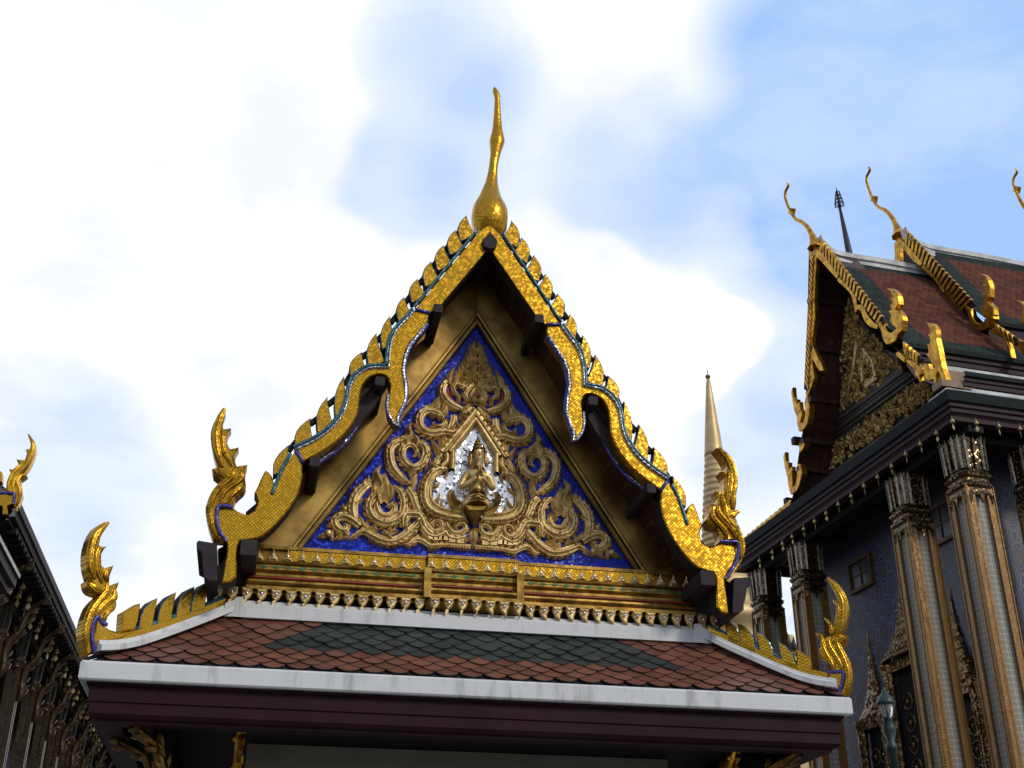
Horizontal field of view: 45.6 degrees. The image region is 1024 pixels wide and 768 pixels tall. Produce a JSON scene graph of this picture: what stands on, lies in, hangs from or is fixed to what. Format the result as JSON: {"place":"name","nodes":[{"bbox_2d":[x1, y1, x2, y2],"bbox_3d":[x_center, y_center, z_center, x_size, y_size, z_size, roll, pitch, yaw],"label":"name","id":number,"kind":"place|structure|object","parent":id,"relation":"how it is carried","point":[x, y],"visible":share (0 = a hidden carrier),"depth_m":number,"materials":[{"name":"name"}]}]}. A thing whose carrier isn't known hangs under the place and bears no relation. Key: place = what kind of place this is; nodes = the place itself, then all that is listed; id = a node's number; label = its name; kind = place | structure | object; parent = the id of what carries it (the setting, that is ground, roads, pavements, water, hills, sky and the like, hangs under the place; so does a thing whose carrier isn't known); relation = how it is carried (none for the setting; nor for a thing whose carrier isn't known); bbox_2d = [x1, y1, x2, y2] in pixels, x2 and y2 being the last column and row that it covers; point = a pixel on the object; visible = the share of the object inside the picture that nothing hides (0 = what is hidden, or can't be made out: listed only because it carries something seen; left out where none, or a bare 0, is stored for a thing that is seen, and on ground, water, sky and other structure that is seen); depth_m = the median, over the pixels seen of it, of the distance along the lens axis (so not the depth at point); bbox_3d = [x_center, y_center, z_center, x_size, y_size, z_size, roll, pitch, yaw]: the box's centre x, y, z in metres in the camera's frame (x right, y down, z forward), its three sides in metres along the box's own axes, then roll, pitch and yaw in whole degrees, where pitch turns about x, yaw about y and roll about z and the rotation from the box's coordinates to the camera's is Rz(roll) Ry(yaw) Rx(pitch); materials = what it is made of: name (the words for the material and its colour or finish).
{"place":"outdoors","nodes":[
{"label":"outdoors","id":0,"kind":"place"},
{"bbox_2d":[0,434,116,767],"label":"long hall","id":1,"kind":"structure","parent":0,"point":[41,724],"depth_m":18.68,"materials":[{"name":"black paint"}]},
{"bbox_2d":[15,591,20,606],"bbox_3d":[-6.873,2.986,16.937,0.079,0.252,0.075,-4,-27,8],"label":"eave bell","id":2,"kind":"object","parent":1,"relation":"hanging from","point":[17,601],"visible":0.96,"depth_m":16.91,"materials":[{"name":"metal"}]},
{"bbox_2d":[20,581,25,597],"bbox_3d":[-6.726,2.817,16.713,0.075,0.252,0.079,19,-32,-32],"label":"eave bell","id":3,"kind":"object","parent":1,"relation":"hanging from","point":[22,586],"visible":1,"depth_m":16.71,"materials":[{"name":"metal"}]},
{"bbox_2d":[26,593,31,609],"bbox_3d":[-6.844,3.082,17.238,0.075,0.252,0.079,-21,-34,35],"label":"eave bell","id":4,"kind":"object","parent":1,"relation":"hanging from","point":[29,599],"visible":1,"depth_m":17.22,"materials":[{"name":"metal"}]},
{"bbox_2d":[28,614,32,629],"bbox_3d":[-7.110,3.515,17.987,0.079,0.252,0.075,20,-33,-34],"label":"eave bell","id":5,"kind":"object","parent":1,"relation":"hanging from","point":[30,626],"visible":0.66,"depth_m":17.96,"materials":[{"name":"metal"}]},
{"bbox_2d":[34,624,38,640],"bbox_3d":[-7.229,3.780,18.512,0.075,0.252,0.079,-9,-28,18],"label":"eave bell","id":6,"kind":"object","parent":1,"relation":"hanging from","point":[36,635],"visible":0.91,"depth_m":18.49,"materials":[{"name":"metal"}]},
{"bbox_2d":[38,616,43,631],"bbox_3d":[-7.081,3.611,18.288,0.075,0.252,0.079,22,-34,-37],"label":"eave bell","id":7,"kind":"object","parent":1,"relation":"hanging from","point":[41,621],"visible":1,"depth_m":18.28,"materials":[{"name":"metal"}]},
{"bbox_2d":[49,639,53,651],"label":"eave bell","id":8,"kind":"object","parent":1,"relation":"hanging from","point":[51,643],"visible":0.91,"depth_m":19.32,"materials":[{"name":"metal"}]},
{"bbox_2d":[54,646,58,660],"bbox_3d":[-7.437,4.406,19.864,0.079,0.252,0.075,17,-31,-30],"label":"eave bell","id":9,"kind":"object","parent":1,"relation":"hanging from","point":[56,652],"visible":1,"depth_m":19.85,"materials":[{"name":"metal"}]},
{"bbox_2d":[76,86,853,767],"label":"pavilion","id":10,"kind":"structure","parent":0,"point":[464,530],"depth_m":11.11,"materials":[{"name":"gold paint"}]},
{"bbox_2d":[0,0,1023,659],"label":"sky","id":11,"kind":"structure","parent":0,"point":[207,207],"materials":[{"name":"white"}]},
{"bbox_2d":[701,370,808,767],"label":"stupa","id":12,"kind":"object","parent":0,"point":[713,442],"visible":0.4,"depth_m":51.03,"materials":[{"name":"gold metal"}]},
{"bbox_2d":[787,633,796,660],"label":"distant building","id":13,"kind":"structure","parent":0,"point":[792,644],"depth_m":64.31,"materials":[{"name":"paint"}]},
{"bbox_2d":[834,188,852,252],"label":"spear spire","id":14,"kind":"structure","parent":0,"point":[847,245],"depth_m":78.50,"materials":[{"name":"grey metal"}]},
{"bbox_2d":[735,166,1023,767],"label":"temple hall","id":15,"kind":"structure","parent":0,"point":[918,557],"depth_m":24.61,"materials":[{"name":"grey paint"}]},
{"bbox_2d":[846,551,875,595],"bbox_3d":[7.549,4.104,26.333,0.100,0.705,0.945,7,-28,-14],"label":"window","id":16,"kind":"structure","parent":15,"relation":"in","point":[860,571],"depth_m":26.32,"materials":[{"name":"grey glass"}]},
{"bbox_2d":[929,497,953,545],"bbox_3d":[8.375,2.727,23.778,0.100,0.799,0.943,7,-28,-14],"label":"window","id":17,"kind":"structure","parent":15,"relation":"in","point":[941,516],"depth_m":23.71,"materials":[{"name":"grey glass"}]},
{"bbox_2d":[974,418,978,431],"bbox_3d":[8.207,0.723,21.489,0.082,0.273,0.086,-20,-33,35],"label":"eave bell","id":18,"kind":"object","parent":15,"relation":"hanging from","point":[977,427],"visible":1,"depth_m":21.47,"materials":[{"name":"metal"}]},
{"bbox_2d":[876,687,897,767],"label":"street lamp","id":19,"kind":"object","parent":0,"point":[885,702],"visible":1,"depth_m":15.10,"materials":[{"name":"green metal"}]}
]}

